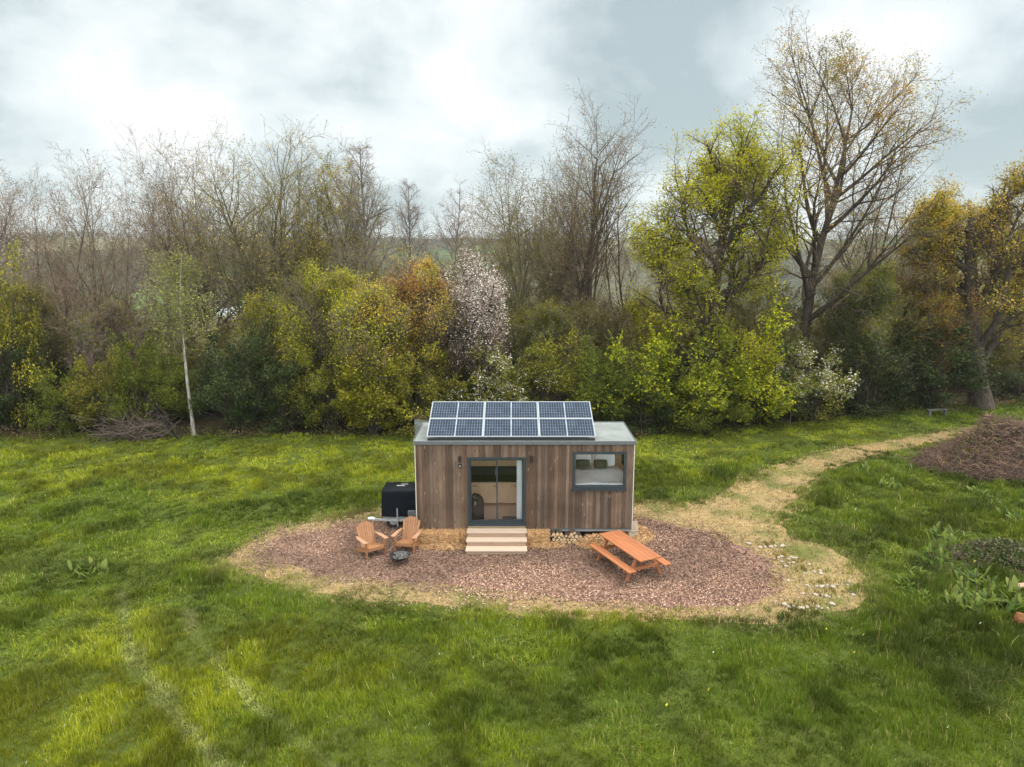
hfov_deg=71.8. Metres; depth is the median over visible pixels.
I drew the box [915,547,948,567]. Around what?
dock plant
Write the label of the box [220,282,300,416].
leafing tree
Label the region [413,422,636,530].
tiny house
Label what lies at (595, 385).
understorey shrub
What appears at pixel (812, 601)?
herb clump
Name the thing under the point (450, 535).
straw bale
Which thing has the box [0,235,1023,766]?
ground
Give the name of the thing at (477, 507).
case
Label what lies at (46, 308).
leafing tree
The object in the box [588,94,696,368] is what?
bare tree
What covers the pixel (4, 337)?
tree
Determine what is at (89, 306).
bare tree
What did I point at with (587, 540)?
loose straw
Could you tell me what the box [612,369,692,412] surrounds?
understorey shrub
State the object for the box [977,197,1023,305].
budding tree
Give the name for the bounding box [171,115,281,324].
bare tree
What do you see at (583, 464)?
cushion
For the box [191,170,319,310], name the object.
bare tree
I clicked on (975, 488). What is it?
dock plant
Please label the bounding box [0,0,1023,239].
sky
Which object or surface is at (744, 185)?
oak tree
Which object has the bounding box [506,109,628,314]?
bare tree
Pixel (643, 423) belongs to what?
evergreen shrub
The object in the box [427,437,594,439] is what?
panel support
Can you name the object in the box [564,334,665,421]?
leafy shrub
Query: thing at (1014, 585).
dock plant
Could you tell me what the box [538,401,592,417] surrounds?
solar panel
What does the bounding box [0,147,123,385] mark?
bare tree
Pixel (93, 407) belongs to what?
leafy shrub
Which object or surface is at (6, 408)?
evergreen shrub
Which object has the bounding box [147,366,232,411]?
understorey shrub
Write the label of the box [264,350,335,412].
understorey shrub
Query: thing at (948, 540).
dock plant
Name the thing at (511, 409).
solar panel
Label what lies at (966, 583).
dock plant
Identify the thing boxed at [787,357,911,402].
understorey shrub
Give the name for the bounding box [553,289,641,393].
leafing tree
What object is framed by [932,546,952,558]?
dock plant
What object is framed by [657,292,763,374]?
bare scrub
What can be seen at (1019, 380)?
evergreen shrub
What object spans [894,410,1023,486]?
brush pile
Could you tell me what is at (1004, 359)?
bare scrub
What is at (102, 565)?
dock plant
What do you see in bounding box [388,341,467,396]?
bare scrub
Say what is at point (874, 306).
ivy tree
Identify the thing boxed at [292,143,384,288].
budding tree
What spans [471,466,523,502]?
kitchen unit
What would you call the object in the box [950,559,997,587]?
dock plant
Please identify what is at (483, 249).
bare tree
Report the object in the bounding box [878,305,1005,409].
evergreen shrub
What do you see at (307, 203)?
bare tree
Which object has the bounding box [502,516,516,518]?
doormat
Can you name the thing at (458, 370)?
bare scrub
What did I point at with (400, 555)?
fire bowl
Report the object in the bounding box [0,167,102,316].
bare tree
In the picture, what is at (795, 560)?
herb clump
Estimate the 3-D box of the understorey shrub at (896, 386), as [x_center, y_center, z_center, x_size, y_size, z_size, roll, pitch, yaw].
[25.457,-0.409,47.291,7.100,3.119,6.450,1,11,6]
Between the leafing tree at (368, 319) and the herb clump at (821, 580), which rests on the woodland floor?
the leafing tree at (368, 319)
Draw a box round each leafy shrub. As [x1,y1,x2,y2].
[19,364,107,434]
[53,343,156,431]
[96,323,193,431]
[273,336,364,432]
[326,338,410,433]
[372,339,473,437]
[490,326,604,420]
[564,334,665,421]
[588,297,731,430]
[652,373,753,436]
[673,291,818,426]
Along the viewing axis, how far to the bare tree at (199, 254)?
45.58 m
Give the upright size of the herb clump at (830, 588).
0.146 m
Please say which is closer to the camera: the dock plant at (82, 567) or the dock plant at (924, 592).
the dock plant at (924, 592)
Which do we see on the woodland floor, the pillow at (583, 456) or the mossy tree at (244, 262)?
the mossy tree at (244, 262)
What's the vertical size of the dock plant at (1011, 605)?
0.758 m
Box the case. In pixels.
[472,493,483,519]
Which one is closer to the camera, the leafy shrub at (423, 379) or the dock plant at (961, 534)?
the dock plant at (961, 534)
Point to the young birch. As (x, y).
(176, 304)
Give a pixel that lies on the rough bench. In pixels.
(944, 412)
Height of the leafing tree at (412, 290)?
10.544 m
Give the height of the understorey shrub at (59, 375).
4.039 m
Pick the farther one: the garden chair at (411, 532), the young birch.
the young birch
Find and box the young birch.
[133,244,221,435]
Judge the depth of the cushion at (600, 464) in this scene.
25.17 m
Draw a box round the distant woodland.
[0,229,1011,343]
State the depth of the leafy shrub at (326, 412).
37.61 m
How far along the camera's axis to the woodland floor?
40.43 m
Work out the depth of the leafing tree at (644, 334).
40.87 m
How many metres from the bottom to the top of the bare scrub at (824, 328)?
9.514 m
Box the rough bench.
[926,408,948,415]
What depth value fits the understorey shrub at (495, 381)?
42.20 m
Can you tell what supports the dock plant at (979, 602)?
on the ground at (420, 657)
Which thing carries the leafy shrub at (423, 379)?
on the woodland floor
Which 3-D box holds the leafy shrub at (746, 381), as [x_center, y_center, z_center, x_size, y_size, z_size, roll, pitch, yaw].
[12.226,-1.196,39.146,7.424,7.926,7.614,-7,13,-34]
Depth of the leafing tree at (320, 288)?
38.55 m
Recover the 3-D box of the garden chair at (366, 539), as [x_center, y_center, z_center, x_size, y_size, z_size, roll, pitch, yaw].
[-4.602,5.044,22.908,0.880,0.986,0.936,-8,13,-37]
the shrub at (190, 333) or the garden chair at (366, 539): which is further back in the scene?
the shrub at (190, 333)
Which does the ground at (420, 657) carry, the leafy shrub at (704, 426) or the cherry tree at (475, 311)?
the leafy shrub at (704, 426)
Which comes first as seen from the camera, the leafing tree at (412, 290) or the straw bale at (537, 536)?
the straw bale at (537, 536)
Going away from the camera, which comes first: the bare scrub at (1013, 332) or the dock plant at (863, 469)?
the dock plant at (863, 469)
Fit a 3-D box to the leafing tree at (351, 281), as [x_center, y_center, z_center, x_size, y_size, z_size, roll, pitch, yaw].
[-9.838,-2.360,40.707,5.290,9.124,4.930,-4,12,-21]
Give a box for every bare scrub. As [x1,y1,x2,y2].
[2,313,99,409]
[30,283,163,358]
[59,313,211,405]
[126,301,238,373]
[182,304,319,410]
[239,265,326,343]
[297,261,413,400]
[385,258,510,399]
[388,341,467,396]
[465,303,525,349]
[492,302,605,369]
[496,279,624,367]
[603,308,699,369]
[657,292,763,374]
[676,263,835,381]
[762,261,939,401]
[899,293,1023,387]
[962,295,1023,375]
[980,291,1023,372]
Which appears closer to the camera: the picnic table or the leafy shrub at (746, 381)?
the picnic table
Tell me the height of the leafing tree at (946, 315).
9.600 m
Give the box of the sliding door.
[467,457,525,525]
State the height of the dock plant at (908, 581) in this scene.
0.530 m
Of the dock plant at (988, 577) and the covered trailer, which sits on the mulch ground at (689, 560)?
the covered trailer
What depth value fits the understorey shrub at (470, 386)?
40.72 m
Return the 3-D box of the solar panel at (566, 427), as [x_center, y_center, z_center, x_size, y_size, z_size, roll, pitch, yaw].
[1.844,1.506,23.886,1.860,0.075,1.050,0,32,0]
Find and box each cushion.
[576,459,589,468]
[594,459,607,468]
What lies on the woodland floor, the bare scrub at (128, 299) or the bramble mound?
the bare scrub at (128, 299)
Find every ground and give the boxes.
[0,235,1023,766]
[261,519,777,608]
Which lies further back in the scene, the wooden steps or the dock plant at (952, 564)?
the wooden steps
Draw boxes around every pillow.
[575,454,591,465]
[592,454,614,465]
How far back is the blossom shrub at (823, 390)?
39.82 m
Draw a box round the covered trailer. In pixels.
[368,482,415,529]
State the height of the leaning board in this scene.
0.641 m
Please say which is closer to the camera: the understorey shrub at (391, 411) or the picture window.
the picture window
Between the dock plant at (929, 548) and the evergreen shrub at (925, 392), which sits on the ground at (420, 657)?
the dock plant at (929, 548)
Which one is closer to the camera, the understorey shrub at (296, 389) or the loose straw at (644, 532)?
the loose straw at (644, 532)
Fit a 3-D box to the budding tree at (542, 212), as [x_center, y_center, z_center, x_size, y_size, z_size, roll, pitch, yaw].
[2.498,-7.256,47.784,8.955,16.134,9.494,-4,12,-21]
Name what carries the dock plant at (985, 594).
on the ground at (420, 657)
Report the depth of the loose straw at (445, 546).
23.37 m
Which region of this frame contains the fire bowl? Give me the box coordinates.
[389,550,410,566]
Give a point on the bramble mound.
(988, 547)
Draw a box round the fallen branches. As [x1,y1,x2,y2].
[67,391,206,446]
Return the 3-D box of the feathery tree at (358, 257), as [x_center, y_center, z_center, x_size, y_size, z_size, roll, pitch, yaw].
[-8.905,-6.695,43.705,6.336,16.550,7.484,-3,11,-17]
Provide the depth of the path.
22.54 m
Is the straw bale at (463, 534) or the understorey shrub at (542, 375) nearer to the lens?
the straw bale at (463, 534)
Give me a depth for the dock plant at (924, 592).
20.07 m
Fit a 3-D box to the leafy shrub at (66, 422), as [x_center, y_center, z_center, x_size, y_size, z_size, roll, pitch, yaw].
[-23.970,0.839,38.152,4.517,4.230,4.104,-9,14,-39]
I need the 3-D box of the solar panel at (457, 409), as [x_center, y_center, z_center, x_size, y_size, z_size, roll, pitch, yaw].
[-1.900,0.948,24.789,1.860,0.075,1.050,0,32,0]
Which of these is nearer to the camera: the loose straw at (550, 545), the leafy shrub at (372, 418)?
the loose straw at (550, 545)
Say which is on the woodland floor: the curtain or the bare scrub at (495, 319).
the bare scrub at (495, 319)
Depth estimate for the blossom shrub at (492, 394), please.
37.58 m
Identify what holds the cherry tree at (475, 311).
on the woodland floor
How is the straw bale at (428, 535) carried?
on the mulch ground at (689, 560)
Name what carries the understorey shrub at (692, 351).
on the woodland floor
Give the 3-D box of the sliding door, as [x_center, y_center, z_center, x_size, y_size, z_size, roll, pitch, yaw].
[-0.510,3.613,23.657,1.980,2.385,0.190,0,11,0]
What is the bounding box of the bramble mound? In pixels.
[934,537,1023,574]
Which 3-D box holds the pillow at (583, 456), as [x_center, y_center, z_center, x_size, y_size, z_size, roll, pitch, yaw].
[2.460,2.688,25.523,0.820,0.600,0.220,0,-18,0]
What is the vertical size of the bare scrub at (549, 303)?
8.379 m
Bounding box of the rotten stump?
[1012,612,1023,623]
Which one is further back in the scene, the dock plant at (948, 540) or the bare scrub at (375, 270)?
the bare scrub at (375, 270)
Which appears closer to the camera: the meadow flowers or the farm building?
the meadow flowers
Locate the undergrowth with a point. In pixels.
(401, 430)
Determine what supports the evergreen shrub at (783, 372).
on the woodland floor
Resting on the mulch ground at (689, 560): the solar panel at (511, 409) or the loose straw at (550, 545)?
the loose straw at (550, 545)
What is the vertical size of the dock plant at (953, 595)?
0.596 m
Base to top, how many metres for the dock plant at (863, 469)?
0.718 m
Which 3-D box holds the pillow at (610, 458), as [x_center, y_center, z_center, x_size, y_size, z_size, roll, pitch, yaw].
[3.300,2.688,25.523,0.820,0.600,0.220,0,-18,0]
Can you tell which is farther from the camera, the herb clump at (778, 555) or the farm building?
the farm building
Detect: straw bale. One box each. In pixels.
[417,527,441,543]
[438,527,461,544]
[458,528,467,543]
[526,527,550,543]
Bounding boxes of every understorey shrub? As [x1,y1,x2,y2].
[9,353,85,412]
[58,372,147,410]
[113,345,204,423]
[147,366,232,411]
[203,347,293,423]
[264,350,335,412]
[277,352,369,418]
[351,366,424,415]
[401,364,489,411]
[455,370,535,400]
[483,352,601,421]
[552,351,622,409]
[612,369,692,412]
[664,345,733,410]
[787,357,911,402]
[859,358,945,400]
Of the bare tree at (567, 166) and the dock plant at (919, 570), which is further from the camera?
the bare tree at (567, 166)
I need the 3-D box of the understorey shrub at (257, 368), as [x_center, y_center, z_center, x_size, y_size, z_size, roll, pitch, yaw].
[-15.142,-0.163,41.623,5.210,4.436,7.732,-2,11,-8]
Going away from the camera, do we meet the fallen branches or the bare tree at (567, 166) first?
the fallen branches
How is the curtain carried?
hanging from the tiny house
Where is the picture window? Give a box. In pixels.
[572,451,626,490]
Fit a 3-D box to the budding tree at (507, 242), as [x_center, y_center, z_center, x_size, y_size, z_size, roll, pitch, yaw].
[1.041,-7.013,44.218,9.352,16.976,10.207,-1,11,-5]
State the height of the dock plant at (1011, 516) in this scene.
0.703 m
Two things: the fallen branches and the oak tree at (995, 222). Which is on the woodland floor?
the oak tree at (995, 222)
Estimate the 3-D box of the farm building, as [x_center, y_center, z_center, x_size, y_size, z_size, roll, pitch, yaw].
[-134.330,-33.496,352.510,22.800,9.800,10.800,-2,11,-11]
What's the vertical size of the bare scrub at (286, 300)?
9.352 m
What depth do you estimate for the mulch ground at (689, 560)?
21.83 m
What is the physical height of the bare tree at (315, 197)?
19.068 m
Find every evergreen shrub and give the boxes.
[0,331,53,431]
[182,319,278,434]
[210,354,330,432]
[600,366,679,435]
[731,364,818,423]
[818,322,922,417]
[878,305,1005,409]
[989,364,1023,398]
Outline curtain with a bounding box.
[517,460,521,518]
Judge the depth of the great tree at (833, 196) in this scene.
39.35 m
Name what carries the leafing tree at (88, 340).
on the woodland floor
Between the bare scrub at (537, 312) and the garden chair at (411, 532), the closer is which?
the garden chair at (411, 532)
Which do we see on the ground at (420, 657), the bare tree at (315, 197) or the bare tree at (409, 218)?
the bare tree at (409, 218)
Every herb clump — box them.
[756,539,784,549]
[768,549,797,558]
[782,563,818,572]
[782,595,829,609]
[783,554,812,566]
[799,576,838,587]
[805,584,844,597]
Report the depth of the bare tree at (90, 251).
50.35 m
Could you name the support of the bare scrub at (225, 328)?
on the woodland floor
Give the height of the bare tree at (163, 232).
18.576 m
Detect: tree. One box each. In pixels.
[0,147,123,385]
[0,160,50,310]
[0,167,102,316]
[0,237,61,429]
[0,277,76,412]
[9,140,191,381]
[24,150,144,317]
[56,293,158,418]
[73,117,225,376]
[103,130,242,379]
[126,127,298,365]
[148,115,337,330]
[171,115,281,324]
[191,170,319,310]
[216,129,359,331]
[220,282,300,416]
[262,114,366,296]
[267,251,357,420]
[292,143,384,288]
[300,266,365,417]
[312,272,424,414]
[316,137,417,311]
[375,242,472,407]
[382,179,441,297]
[416,234,513,399]
[424,179,486,285]
[430,186,540,384]
[455,136,587,334]
[473,154,627,312]
[488,291,548,399]
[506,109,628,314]
[509,292,602,397]
[516,70,660,343]
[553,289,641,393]
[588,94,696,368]
[611,98,821,420]
[618,282,679,415]
[696,4,987,403]
[782,96,980,412]
[808,254,903,412]
[880,150,1023,409]
[884,253,992,371]
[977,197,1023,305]
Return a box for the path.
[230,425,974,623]
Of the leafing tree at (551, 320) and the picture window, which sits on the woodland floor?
the leafing tree at (551, 320)
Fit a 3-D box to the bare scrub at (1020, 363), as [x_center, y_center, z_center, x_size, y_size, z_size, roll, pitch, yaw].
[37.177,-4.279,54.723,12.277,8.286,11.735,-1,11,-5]
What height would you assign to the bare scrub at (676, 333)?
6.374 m
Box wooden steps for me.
[465,528,526,554]
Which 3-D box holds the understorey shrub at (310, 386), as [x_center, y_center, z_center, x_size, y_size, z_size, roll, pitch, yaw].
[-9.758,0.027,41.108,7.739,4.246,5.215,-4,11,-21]
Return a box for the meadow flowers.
[1,452,1017,763]
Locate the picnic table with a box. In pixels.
[589,530,671,581]
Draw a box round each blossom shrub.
[439,335,559,410]
[765,328,860,421]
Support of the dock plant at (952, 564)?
on the ground at (420, 657)
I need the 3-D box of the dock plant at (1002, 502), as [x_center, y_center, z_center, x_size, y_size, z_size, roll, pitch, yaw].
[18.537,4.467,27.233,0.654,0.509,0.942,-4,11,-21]
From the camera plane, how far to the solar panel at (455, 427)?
23.87 m
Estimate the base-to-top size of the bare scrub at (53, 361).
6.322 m
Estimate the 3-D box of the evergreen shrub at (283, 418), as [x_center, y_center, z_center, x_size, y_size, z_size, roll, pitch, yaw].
[-12.548,0.460,38.514,6.386,4.363,4.302,2,11,11]
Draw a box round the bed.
[575,466,622,484]
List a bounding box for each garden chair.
[356,521,388,558]
[390,516,421,553]
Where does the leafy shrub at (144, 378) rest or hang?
on the woodland floor
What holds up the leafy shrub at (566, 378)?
on the woodland floor
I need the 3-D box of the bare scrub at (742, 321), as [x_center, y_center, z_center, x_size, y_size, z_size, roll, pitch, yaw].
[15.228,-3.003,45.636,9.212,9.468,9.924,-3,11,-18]
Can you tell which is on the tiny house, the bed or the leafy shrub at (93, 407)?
the bed
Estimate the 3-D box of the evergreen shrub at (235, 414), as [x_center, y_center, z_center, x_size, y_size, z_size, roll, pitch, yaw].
[-15.172,-0.342,37.923,4.935,6.292,4.380,-6,12,-29]
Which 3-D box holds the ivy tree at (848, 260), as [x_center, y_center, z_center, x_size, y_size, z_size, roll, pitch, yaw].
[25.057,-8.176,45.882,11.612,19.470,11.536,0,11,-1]
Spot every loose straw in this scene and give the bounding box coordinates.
[410,542,466,551]
[526,541,566,549]
[575,533,611,550]
[622,525,654,543]
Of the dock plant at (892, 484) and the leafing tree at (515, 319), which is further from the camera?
the leafing tree at (515, 319)
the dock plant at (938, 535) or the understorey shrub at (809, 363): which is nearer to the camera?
the dock plant at (938, 535)
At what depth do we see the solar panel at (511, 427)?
23.87 m
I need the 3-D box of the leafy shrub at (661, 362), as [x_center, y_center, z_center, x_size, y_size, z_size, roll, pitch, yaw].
[8.545,-0.715,37.427,7.023,7.588,7.202,9,14,41]
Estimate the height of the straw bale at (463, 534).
0.512 m
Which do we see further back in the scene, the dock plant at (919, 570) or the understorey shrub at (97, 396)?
the understorey shrub at (97, 396)
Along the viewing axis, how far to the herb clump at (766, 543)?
23.66 m
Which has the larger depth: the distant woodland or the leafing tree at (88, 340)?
the distant woodland
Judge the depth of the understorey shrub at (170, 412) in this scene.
40.71 m
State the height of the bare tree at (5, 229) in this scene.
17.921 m
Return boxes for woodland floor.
[2,372,1023,435]
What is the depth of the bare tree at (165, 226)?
50.38 m
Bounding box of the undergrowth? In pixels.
[0,393,1023,442]
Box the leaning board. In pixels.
[629,521,638,537]
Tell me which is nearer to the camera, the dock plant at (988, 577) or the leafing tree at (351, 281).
the dock plant at (988, 577)
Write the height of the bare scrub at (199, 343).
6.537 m
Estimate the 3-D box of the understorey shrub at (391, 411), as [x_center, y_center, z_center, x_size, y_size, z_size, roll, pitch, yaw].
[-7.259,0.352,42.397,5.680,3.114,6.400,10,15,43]
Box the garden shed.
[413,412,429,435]
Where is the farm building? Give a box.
[217,306,251,318]
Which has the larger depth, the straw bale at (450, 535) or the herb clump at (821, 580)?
the straw bale at (450, 535)
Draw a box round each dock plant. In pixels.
[67,550,100,573]
[74,556,110,582]
[853,457,874,474]
[879,477,901,488]
[884,570,919,589]
[892,578,931,598]
[904,559,935,577]
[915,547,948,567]
[921,541,953,556]
[923,520,952,538]
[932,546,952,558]
[933,529,958,547]
[936,555,962,568]
[943,520,984,543]
[943,572,981,594]
[943,583,974,605]
[949,583,1002,614]
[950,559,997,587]
[960,481,989,494]
[967,582,1003,607]
[972,572,1007,595]
[979,569,1023,603]
[986,498,1009,507]
[992,584,1023,613]
[996,503,1022,520]
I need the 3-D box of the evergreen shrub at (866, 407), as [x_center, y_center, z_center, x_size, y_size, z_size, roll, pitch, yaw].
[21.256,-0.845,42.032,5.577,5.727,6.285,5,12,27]
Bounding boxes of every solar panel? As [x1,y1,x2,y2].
[427,418,483,437]
[430,401,484,417]
[483,418,538,437]
[484,401,537,417]
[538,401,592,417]
[539,418,595,437]
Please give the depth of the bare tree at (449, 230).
62.58 m
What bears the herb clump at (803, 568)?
on the path
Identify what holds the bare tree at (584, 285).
on the woodland floor

